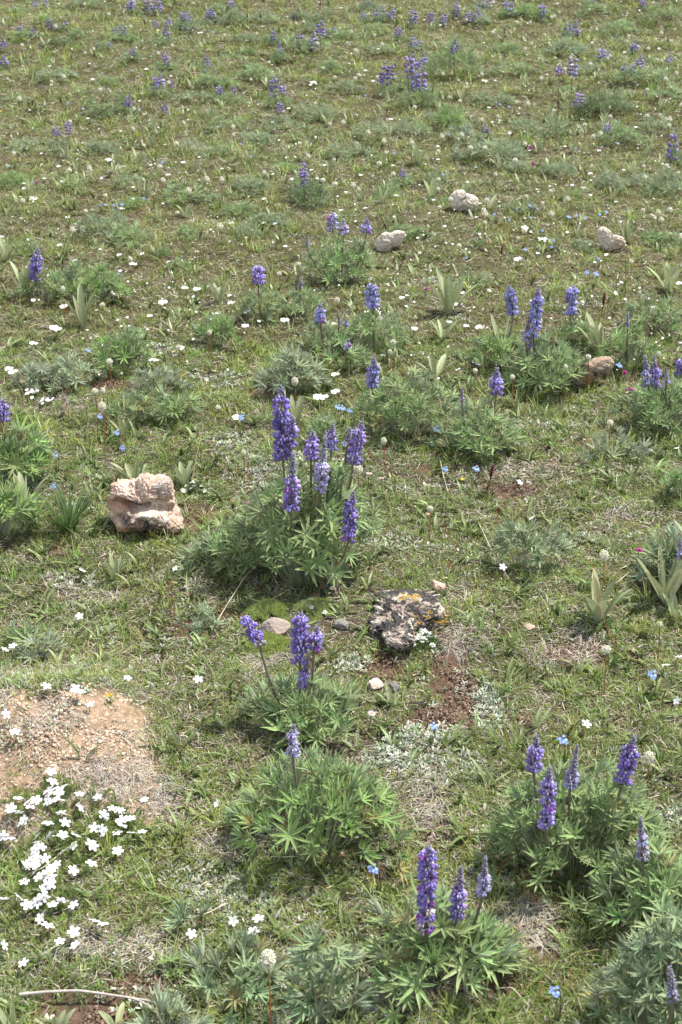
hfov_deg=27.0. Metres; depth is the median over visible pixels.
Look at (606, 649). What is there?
bistort
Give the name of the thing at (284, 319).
white flower
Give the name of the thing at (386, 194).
strap leaved plant
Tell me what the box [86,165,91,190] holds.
bistort
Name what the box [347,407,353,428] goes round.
forget me not
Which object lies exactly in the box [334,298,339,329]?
bistort
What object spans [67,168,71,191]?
bistort
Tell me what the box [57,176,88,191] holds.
lupine plant
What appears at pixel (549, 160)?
strap leaved plant
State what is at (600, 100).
lupine plant
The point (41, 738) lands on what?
gravel
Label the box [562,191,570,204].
strap leaved plant
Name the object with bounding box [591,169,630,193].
lupine plant
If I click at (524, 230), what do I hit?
bistort
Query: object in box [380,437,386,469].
bistort
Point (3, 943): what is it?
white flower
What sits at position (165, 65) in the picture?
lupine plant
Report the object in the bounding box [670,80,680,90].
strap leaved plant
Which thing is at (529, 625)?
rock
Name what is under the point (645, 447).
lupine plant
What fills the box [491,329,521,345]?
lupine plant
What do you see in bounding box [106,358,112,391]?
bistort
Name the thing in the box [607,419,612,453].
bistort
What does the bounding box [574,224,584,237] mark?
strap leaved plant
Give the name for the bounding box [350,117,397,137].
lupine plant
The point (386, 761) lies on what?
silver rosettes
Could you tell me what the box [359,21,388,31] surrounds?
lupine plant
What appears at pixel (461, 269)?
strap leaved plant
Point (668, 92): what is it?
lupine plant
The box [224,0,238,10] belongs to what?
lupine plant
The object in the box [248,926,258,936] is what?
white flower
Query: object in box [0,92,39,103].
lupine plant
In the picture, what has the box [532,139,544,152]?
strap leaved plant
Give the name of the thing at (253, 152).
strap leaved plant
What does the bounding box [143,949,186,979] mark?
lupine plant
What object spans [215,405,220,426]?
bistort
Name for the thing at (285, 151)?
strap leaved plant
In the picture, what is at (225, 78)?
lupine plant
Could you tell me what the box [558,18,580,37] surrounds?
lupine plant
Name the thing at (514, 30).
strap leaved plant
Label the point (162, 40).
lupine plant
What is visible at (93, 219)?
lupine plant
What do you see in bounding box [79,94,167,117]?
lupine plant
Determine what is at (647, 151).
strap leaved plant
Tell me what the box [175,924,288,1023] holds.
lupine plant
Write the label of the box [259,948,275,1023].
bistort
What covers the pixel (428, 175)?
strap leaved plant
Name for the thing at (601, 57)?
lupine plant
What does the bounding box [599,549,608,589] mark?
bistort
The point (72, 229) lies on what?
bistort
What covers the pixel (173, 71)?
lupine plant
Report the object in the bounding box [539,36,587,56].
lupine plant
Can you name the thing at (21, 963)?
white flower
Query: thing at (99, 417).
forget me not
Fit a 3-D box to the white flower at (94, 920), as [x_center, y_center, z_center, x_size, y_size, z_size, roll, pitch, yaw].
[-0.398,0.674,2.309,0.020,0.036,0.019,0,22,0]
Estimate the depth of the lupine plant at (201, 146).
6.20 m
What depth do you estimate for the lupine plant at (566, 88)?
7.16 m
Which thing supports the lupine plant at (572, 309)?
on the ground at (130, 718)
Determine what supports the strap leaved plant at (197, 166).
on the ground at (130, 718)
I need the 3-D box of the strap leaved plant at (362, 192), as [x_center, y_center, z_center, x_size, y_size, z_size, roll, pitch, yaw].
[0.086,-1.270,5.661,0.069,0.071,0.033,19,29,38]
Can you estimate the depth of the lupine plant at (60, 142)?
6.25 m
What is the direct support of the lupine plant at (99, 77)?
on the ground at (130, 718)
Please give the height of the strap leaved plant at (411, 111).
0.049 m
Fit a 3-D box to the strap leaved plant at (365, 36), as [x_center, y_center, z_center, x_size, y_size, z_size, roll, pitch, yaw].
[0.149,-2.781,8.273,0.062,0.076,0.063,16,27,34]
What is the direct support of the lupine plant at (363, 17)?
on the ground at (130, 718)
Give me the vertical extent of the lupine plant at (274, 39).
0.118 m
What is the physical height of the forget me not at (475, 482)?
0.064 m
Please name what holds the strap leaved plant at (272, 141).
on the ground at (130, 718)
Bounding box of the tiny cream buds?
[1,0,669,379]
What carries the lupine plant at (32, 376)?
on the ground at (130, 718)
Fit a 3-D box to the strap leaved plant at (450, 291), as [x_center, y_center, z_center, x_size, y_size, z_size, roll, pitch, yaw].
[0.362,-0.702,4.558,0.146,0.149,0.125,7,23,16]
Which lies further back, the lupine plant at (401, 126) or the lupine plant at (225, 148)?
the lupine plant at (401, 126)
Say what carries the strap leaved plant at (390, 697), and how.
on the ground at (130, 718)
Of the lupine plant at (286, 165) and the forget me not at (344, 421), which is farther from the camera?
the lupine plant at (286, 165)
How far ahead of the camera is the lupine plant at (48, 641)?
2.93 m
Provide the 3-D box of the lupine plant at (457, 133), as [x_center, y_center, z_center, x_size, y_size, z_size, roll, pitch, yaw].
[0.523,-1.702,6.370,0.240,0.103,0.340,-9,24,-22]
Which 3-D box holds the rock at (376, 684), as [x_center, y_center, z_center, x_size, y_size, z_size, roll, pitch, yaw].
[0.068,0.350,2.902,0.038,0.019,0.036,-16,27,-34]
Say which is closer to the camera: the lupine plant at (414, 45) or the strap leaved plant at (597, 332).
the strap leaved plant at (597, 332)
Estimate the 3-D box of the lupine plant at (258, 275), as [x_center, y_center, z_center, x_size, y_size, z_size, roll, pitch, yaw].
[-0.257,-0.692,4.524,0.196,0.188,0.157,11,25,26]
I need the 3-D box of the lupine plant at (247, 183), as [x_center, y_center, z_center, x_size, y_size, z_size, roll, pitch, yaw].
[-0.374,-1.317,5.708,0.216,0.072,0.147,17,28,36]
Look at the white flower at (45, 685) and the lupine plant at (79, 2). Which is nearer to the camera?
the white flower at (45, 685)
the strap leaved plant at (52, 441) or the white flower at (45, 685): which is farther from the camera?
the strap leaved plant at (52, 441)
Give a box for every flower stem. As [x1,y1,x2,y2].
[167,566,173,620]
[191,424,203,480]
[444,508,462,559]
[496,849,513,874]
[587,544,619,657]
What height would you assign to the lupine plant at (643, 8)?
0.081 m
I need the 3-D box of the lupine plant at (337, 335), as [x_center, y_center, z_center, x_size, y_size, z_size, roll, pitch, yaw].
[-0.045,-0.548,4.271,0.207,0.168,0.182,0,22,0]
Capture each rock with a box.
[107,472,183,532]
[258,617,290,634]
[333,619,348,629]
[367,588,449,650]
[367,677,383,689]
[374,230,405,251]
[389,681,399,692]
[430,580,445,591]
[449,189,478,211]
[523,622,534,629]
[568,356,613,387]
[597,226,624,250]
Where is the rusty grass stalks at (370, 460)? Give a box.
[0,0,681,1023]
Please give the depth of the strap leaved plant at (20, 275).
4.71 m
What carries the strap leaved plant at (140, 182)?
on the ground at (130, 718)
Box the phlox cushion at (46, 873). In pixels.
[0,766,149,928]
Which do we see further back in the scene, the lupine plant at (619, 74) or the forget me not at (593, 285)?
the lupine plant at (619, 74)
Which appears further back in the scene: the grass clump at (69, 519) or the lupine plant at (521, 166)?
the lupine plant at (521, 166)
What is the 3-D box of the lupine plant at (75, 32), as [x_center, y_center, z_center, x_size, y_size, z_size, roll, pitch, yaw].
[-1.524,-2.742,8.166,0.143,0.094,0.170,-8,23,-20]
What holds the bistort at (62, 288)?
on the ground at (130, 718)
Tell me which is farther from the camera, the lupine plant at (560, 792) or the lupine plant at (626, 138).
the lupine plant at (626, 138)
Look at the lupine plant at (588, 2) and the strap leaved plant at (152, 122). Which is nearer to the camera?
the strap leaved plant at (152, 122)
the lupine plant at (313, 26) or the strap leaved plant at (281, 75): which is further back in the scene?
the lupine plant at (313, 26)
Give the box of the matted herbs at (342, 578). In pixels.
[0,0,681,1023]
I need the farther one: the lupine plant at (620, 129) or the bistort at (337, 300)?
the lupine plant at (620, 129)
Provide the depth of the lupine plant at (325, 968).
2.12 m
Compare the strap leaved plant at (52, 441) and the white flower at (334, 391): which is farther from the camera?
the white flower at (334, 391)
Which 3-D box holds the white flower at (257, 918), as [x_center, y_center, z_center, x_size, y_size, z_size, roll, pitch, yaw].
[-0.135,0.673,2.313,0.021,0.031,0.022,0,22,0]
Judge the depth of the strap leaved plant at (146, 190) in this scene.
5.61 m
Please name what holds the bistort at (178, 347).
on the ground at (130, 718)
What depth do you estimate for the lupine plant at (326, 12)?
9.03 m
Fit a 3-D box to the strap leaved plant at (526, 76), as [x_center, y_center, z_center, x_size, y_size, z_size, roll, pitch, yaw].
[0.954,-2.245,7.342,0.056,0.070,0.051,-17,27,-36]
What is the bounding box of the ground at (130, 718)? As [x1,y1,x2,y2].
[0,0,681,1023]
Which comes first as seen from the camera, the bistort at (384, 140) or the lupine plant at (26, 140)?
the bistort at (384, 140)
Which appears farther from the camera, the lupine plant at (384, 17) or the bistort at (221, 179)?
the lupine plant at (384, 17)
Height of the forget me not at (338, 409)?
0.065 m
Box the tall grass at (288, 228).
[0,0,681,1023]
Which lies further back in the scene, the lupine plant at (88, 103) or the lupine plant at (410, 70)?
the lupine plant at (410, 70)
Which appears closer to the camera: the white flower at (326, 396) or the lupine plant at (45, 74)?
the white flower at (326, 396)
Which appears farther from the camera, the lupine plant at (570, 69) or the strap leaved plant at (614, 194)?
the lupine plant at (570, 69)
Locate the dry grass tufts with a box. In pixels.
[0,1,681,1023]
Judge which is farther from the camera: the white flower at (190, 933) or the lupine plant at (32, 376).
the lupine plant at (32, 376)
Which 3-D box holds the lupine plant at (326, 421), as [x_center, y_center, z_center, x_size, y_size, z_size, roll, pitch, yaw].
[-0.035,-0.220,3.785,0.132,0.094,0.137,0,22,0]
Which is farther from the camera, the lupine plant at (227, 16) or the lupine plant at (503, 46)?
the lupine plant at (227, 16)
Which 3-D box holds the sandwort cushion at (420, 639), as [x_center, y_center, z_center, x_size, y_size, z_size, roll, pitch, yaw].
[0.163,0.269,3.027,0.119,0.038,0.096,0,22,0]
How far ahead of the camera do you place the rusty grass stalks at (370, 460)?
3.59 m
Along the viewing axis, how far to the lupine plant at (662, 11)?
8.80 m
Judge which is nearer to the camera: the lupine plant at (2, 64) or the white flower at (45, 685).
the white flower at (45, 685)
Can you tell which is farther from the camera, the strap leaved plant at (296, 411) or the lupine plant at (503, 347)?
the lupine plant at (503, 347)
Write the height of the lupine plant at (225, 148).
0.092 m
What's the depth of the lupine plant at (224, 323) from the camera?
4.36 m
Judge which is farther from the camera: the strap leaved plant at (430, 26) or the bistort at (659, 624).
the strap leaved plant at (430, 26)
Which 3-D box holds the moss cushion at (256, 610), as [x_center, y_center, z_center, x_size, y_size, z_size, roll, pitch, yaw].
[-0.171,0.211,3.108,0.130,0.041,0.117,0,22,0]
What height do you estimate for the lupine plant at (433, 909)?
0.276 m
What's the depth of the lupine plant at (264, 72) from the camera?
7.45 m
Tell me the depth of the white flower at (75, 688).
2.69 m
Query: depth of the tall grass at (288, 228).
4.80 m
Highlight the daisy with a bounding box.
[368,710,374,731]
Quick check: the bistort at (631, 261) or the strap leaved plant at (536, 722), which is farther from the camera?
the bistort at (631, 261)
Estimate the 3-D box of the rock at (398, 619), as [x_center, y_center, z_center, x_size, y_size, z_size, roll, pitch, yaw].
[0.147,0.231,3.092,0.181,0.063,0.271,0,22,0]
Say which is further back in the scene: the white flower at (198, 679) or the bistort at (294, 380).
the bistort at (294, 380)
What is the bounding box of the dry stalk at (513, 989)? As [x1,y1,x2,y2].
[496,987,527,1004]
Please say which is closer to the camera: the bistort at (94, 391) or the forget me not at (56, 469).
the forget me not at (56, 469)
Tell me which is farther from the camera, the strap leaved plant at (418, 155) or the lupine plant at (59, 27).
the lupine plant at (59, 27)
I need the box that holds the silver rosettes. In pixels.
[0,1,681,1023]
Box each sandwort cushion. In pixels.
[180,480,206,494]
[392,628,445,654]
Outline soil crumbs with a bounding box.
[0,373,630,1023]
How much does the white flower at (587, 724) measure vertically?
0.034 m
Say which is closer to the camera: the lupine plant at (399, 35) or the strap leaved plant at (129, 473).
the strap leaved plant at (129, 473)
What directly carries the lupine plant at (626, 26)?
on the ground at (130, 718)
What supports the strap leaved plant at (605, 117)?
on the ground at (130, 718)
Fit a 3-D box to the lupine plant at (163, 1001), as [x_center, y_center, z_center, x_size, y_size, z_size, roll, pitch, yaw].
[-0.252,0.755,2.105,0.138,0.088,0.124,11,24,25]
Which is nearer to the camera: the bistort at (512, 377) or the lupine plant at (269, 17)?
the bistort at (512, 377)
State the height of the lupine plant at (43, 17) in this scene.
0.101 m
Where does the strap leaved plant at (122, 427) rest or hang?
on the ground at (130, 718)
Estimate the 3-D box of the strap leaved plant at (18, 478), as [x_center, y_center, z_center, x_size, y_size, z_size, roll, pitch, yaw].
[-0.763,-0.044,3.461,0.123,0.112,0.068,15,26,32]
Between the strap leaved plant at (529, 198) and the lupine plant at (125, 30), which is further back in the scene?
the lupine plant at (125, 30)
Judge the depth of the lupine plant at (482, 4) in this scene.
9.04 m
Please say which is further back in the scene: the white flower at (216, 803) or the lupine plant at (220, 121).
the lupine plant at (220, 121)
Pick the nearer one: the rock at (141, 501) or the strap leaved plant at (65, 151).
the rock at (141, 501)
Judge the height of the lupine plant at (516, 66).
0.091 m
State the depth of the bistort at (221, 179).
5.57 m
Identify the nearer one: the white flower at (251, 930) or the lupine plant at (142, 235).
the white flower at (251, 930)
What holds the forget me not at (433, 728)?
on the ground at (130, 718)
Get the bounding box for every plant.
[0,37,11,70]
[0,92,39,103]
[0,169,30,191]
[0,237,14,261]
[0,398,60,487]
[0,479,51,537]
[0,1000,23,1023]
[1,4,31,13]
[1,29,36,40]
[1,614,46,652]
[6,236,46,258]
[6,260,47,296]
[6,471,49,513]
[7,135,47,151]
[7,246,72,300]
[8,359,64,389]
[11,625,68,664]
[16,26,43,36]
[24,175,41,194]
[32,0,111,9]
[34,11,57,23]
[34,65,78,80]
[34,1008,75,1023]
[36,350,104,390]
[38,429,58,449]
[40,35,50,46]
[40,121,77,154]
[45,18,70,30]
[47,258,137,306]
[49,34,76,44]
[49,229,60,237]
[51,57,59,64]
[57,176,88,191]
[59,142,68,158]
[63,284,96,327]
[66,27,87,39]
[71,160,80,171]
[74,204,129,235]
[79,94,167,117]
[81,95,97,109]
[84,140,122,155]
[89,324,164,374]
[90,75,113,84]
[94,38,114,49]
[94,652,112,661]
[98,73,120,86]
[98,1002,124,1023]
[101,225,129,239]
[103,23,138,40]
[103,388,162,420]
[104,174,145,187]
[104,219,157,255]
[105,162,119,173]
[105,551,125,580]
[107,152,120,164]
[108,417,131,436]
[110,27,138,43]
[111,458,146,479]
[115,91,132,107]
[115,196,148,207]
[121,47,143,61]
[124,976,215,1023]
[126,0,141,12]
[128,364,192,396]
[130,174,142,191]
[132,147,145,163]
[140,182,151,198]
[141,16,181,46]
[143,0,162,13]
[143,381,208,423]
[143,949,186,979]
[145,73,175,95]
[146,114,157,127]
[146,133,156,147]
[150,50,179,69]
[150,242,165,257]
[151,67,159,77]
[152,246,169,256]
[153,181,210,206]
[158,70,186,75]
[160,896,211,935]
[165,256,193,273]
[166,89,217,102]
[168,11,204,29]
[171,500,287,579]
[171,598,229,635]
[174,223,200,239]
[174,460,192,485]
[175,135,212,155]
[175,203,192,216]
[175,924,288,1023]
[183,63,193,71]
[184,192,226,202]
[186,76,196,89]
[188,310,244,344]
[190,74,221,87]
[193,156,202,171]
[195,54,215,71]
[196,16,211,24]
[201,105,218,117]
[202,6,224,22]
[202,114,250,131]
[204,183,212,195]
[205,3,226,12]
[207,85,236,101]
[207,280,229,303]
[208,139,239,156]
[209,75,244,91]
[212,91,248,104]
[213,199,256,217]
[214,230,229,243]
[217,49,243,59]
[218,6,247,23]
[219,723,416,884]
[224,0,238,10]
[227,384,386,591]
[229,611,366,749]
[230,32,262,42]
[230,176,270,196]
[232,61,278,80]
[234,220,265,238]
[234,265,286,328]
[236,130,281,145]
[241,47,259,55]
[245,149,257,161]
[246,8,279,22]
[249,210,291,227]
[251,341,334,395]
[255,76,293,110]
[258,101,304,133]
[261,28,287,47]
[261,76,271,87]
[268,40,289,63]
[268,135,275,147]
[268,162,300,169]
[274,919,378,1023]
[276,67,284,79]
[276,277,329,317]
[281,146,293,155]
[282,32,314,51]
[283,160,333,208]
[287,395,303,423]
[288,8,309,19]
[293,20,337,53]
[293,100,337,120]
[294,302,358,360]
[295,211,389,287]
[298,13,330,24]
[301,18,316,32]
[305,409,347,452]
[309,125,328,137]
[315,56,351,72]
[316,8,335,15]
[317,79,369,92]
[318,25,359,40]
[318,58,336,71]
[318,555,344,587]
[319,338,371,369]
[320,113,333,126]
[323,139,375,161]
[323,158,334,173]
[325,181,340,198]
[346,283,410,355]
[346,355,469,433]
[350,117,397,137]
[353,10,371,23]
[354,186,365,200]
[355,0,381,10]
[355,843,533,1023]
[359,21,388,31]
[360,28,372,39]
[363,42,397,53]
[363,134,374,144]
[363,151,386,161]
[371,7,381,22]
[371,180,403,200]
[373,108,382,117]
[374,5,395,23]
[376,61,400,97]
[377,684,395,706]
[379,185,389,201]
[384,74,410,83]
[386,122,398,134]
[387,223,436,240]
[388,167,417,186]
[389,68,441,109]
[390,27,409,41]
[390,117,432,137]
[396,50,427,89]
[404,34,424,52]
[404,60,447,77]
[406,9,418,28]
[409,105,419,113]
[411,142,429,164]
[416,353,455,378]
[418,166,449,184]
[419,109,436,121]
[420,171,433,182]
[421,33,485,84]
[423,177,444,198]
[425,22,432,29]
[425,364,528,456]
[427,11,447,26]
[428,266,477,314]
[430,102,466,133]
[430,320,457,339]
[432,195,449,205]
[434,120,491,145]
[437,181,446,193]
[447,1,466,18]
[449,134,529,164]
[452,263,471,277]
[453,284,522,366]
[454,270,503,287]
[457,89,467,100]
[461,180,472,192]
[462,8,490,24]
[464,110,566,138]
[469,0,494,10]
[469,89,515,104]
[472,733,675,916]
[480,313,512,341]
[482,194,496,209]
[484,41,522,54]
[484,61,541,75]
[485,514,577,568]
[489,150,507,169]
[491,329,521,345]
[494,200,536,211]
[496,0,518,17]
[500,160,537,172]
[500,285,591,394]
[503,3,553,22]
[510,26,517,34]
[518,200,532,214]
[521,71,531,82]
[522,61,527,72]
[526,194,535,208]
[530,707,551,727]
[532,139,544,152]
[535,2,548,23]
[536,161,577,178]
[538,5,557,19]
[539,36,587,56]
[542,107,556,121]
[543,155,555,166]
[552,84,577,92]
[553,285,599,346]
[555,55,577,144]
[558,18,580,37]
[559,89,568,100]
[559,880,570,896]
[561,185,574,197]
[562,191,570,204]
[567,97,593,111]
[568,139,576,152]
[569,61,603,73]
[569,238,598,254]
[569,889,681,1023]
[572,815,681,940]
[573,87,636,115]
[573,426,643,466]
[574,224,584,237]
[575,312,625,354]
[579,0,596,7]
[580,568,632,623]
[582,0,615,14]
[589,119,648,146]
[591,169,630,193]
[592,119,616,130]
[593,2,622,9]
[593,47,610,64]
[594,312,667,367]
[597,17,639,34]
[598,906,622,923]
[599,112,611,121]
[602,53,680,88]
[604,354,681,442]
[609,186,618,199]
[611,132,646,142]
[615,290,681,334]
[617,219,638,242]
[621,172,661,189]
[621,435,656,460]
[623,89,628,99]
[624,518,681,586]
[625,158,635,174]
[626,38,641,54]
[633,55,667,63]
[633,114,673,133]
[635,229,681,249]
[636,14,661,24]
[636,544,681,604]
[637,0,646,10]
[639,1,681,21]
[639,184,665,197]
[640,163,681,197]
[640,226,673,241]
[643,80,681,102]
[645,142,654,156]
[646,261,681,292]
[647,134,660,143]
[659,98,666,109]
[660,463,681,497]
[662,588,681,619]
[665,128,681,165]
[668,359,681,391]
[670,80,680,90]
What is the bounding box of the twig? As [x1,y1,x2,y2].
[19,989,158,1016]
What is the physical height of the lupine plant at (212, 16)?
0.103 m
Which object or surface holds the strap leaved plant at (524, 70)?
on the ground at (130, 718)
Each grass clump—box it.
[23,475,100,533]
[372,262,395,281]
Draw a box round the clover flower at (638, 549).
[635,548,642,565]
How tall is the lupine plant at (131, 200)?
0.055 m
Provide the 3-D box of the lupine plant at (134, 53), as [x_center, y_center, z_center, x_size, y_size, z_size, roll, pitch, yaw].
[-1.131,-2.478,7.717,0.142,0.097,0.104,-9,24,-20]
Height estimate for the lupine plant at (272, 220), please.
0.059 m
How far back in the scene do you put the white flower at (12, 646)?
2.95 m
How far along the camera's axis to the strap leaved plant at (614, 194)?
5.59 m
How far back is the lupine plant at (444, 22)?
8.65 m
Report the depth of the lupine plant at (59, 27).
8.30 m
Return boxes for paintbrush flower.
[484,464,494,491]
[600,293,605,318]
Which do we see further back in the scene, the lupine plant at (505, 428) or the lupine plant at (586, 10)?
the lupine plant at (586, 10)
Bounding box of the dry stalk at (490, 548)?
[478,522,508,578]
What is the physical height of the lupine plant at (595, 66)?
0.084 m
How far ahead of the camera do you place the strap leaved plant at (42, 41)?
8.04 m
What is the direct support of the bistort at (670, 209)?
on the ground at (130, 718)
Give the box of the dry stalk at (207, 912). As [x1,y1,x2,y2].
[189,903,225,917]
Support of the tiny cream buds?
on the ground at (130, 718)
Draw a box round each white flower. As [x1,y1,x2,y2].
[0,830,8,844]
[1,939,7,954]
[2,709,9,723]
[5,366,12,374]
[8,643,16,652]
[9,728,20,743]
[18,958,28,977]
[29,341,37,350]
[41,682,51,695]
[49,325,57,336]
[54,937,64,957]
[67,926,79,946]
[68,940,78,957]
[71,684,80,698]
[75,612,84,625]
[75,689,88,707]
[86,701,94,713]
[90,919,100,936]
[97,922,108,937]
[123,675,131,683]
[140,797,149,811]
[158,300,167,308]
[184,928,196,942]
[193,675,202,688]
[213,799,219,816]
[228,915,238,929]
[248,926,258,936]
[252,914,264,926]
[281,318,288,328]
[313,394,321,406]
[319,394,328,404]
[331,389,339,400]
[499,563,506,577]
[582,720,591,731]
[673,697,680,710]
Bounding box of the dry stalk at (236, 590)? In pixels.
[217,559,262,619]
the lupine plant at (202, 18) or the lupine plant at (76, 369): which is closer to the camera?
the lupine plant at (76, 369)
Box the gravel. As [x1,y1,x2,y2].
[0,678,177,846]
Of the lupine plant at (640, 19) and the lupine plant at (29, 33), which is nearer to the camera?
the lupine plant at (29, 33)
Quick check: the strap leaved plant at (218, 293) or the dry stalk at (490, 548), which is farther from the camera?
the strap leaved plant at (218, 293)
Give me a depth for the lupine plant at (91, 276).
4.66 m
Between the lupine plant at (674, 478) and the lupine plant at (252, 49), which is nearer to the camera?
the lupine plant at (674, 478)
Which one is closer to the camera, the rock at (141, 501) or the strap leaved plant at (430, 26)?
the rock at (141, 501)
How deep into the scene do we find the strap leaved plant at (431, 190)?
5.61 m
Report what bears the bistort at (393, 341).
on the ground at (130, 718)
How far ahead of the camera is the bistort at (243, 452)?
3.63 m
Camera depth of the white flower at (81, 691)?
2.68 m
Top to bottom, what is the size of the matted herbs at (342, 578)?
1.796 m
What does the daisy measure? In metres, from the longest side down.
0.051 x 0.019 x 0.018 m
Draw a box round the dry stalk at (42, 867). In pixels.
[26,853,60,875]
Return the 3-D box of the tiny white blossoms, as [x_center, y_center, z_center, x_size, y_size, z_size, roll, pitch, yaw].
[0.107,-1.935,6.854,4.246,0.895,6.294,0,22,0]
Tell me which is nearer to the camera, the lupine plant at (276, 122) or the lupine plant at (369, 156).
the lupine plant at (369, 156)
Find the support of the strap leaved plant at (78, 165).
on the ground at (130, 718)
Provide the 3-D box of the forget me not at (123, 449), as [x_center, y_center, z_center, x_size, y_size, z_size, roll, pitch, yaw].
[-0.564,-0.144,3.707,0.020,0.066,0.018,17,36,34]
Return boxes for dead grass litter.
[0,0,681,1023]
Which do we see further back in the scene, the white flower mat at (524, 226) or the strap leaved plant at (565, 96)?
the strap leaved plant at (565, 96)
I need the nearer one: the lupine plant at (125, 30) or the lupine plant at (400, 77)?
the lupine plant at (400, 77)
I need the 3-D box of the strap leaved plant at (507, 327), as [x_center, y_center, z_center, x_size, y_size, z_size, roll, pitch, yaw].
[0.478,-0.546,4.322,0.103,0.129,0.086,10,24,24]
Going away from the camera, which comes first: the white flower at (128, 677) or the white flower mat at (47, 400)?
the white flower at (128, 677)
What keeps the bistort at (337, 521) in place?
on the ground at (130, 718)
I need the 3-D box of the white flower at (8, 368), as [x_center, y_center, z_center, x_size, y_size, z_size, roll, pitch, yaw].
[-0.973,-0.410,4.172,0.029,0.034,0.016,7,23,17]
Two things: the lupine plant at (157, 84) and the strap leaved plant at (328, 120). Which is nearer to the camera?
the strap leaved plant at (328, 120)
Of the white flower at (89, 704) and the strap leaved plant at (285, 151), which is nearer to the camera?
the white flower at (89, 704)
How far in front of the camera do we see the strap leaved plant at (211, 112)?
6.83 m
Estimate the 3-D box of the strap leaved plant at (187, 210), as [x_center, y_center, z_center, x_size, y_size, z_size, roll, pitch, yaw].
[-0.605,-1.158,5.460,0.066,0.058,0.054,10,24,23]
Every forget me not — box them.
[52,452,58,472]
[96,413,103,432]
[113,430,119,450]
[120,445,128,463]
[238,414,244,436]
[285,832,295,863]
[335,404,340,424]
[339,405,345,424]
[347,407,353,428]
[367,863,380,894]
[428,722,436,744]
[472,466,478,487]
[549,986,561,1022]
[557,735,567,762]
[584,270,589,285]
[591,271,598,288]
[616,362,621,381]
[647,670,656,699]
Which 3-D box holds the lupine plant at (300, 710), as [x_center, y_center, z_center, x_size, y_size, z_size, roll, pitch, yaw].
[-0.083,0.300,2.747,0.278,0.254,0.261,0,22,0]
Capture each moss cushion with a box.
[232,598,291,625]
[240,631,290,658]
[284,596,343,624]
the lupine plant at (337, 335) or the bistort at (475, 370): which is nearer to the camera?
the bistort at (475, 370)
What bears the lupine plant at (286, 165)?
on the ground at (130, 718)
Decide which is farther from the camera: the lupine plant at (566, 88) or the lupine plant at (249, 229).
the lupine plant at (566, 88)
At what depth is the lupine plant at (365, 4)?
9.09 m
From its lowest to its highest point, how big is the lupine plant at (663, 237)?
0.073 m
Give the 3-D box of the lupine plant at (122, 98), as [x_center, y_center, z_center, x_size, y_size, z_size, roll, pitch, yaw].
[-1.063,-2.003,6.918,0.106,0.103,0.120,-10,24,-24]
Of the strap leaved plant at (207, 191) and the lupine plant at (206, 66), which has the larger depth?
the lupine plant at (206, 66)
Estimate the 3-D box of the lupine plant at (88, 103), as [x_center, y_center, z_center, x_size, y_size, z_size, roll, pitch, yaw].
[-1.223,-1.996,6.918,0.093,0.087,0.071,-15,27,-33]
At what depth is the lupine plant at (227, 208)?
5.46 m
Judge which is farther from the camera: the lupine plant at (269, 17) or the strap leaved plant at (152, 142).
the lupine plant at (269, 17)
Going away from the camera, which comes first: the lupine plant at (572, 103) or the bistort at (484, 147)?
the bistort at (484, 147)
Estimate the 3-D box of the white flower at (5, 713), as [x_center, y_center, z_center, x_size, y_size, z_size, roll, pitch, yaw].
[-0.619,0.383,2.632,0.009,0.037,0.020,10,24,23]
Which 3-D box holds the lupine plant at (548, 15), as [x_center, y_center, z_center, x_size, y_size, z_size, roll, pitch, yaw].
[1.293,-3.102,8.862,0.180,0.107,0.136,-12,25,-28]
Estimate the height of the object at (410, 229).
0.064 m
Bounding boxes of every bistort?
[60,286,64,319]
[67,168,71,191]
[70,227,74,251]
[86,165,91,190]
[91,388,97,434]
[98,401,105,457]
[100,302,104,328]
[100,388,105,414]
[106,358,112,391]
[128,256,132,281]
[175,345,180,362]
[185,187,190,214]
[204,176,209,202]
[207,329,211,357]
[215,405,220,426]
[217,223,222,252]
[219,177,223,199]
[241,449,245,483]
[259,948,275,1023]
[291,377,297,406]
[333,517,338,589]
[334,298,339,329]
[350,182,355,206]
[353,465,362,536]
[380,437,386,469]
[382,138,386,156]
[387,349,391,379]
[390,339,395,371]
[426,506,432,539]
[448,197,452,217]
[473,368,477,411]
[482,145,486,168]
[482,210,487,234]
[510,375,515,409]
[513,157,517,179]
[522,228,527,258]
[548,211,554,236]
[585,354,590,389]
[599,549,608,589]
[602,645,610,696]
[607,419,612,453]
[629,259,633,283]
[643,751,654,797]
[656,351,660,367]
[657,621,661,658]
[667,207,672,230]
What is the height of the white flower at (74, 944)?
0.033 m
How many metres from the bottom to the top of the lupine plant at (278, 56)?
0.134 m
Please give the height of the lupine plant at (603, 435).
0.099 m
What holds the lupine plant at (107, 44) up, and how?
on the ground at (130, 718)
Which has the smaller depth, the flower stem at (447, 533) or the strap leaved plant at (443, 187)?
the flower stem at (447, 533)
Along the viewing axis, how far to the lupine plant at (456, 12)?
8.78 m
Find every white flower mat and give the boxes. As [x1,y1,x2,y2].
[17,388,38,401]
[33,397,57,406]
[515,225,531,233]
[534,237,547,243]
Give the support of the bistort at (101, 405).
on the ground at (130, 718)
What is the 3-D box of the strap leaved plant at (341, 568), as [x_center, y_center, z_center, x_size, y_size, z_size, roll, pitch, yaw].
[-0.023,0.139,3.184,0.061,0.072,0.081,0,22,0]
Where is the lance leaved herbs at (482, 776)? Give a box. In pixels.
[0,0,681,1023]
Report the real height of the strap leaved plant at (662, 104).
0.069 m
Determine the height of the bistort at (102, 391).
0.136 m

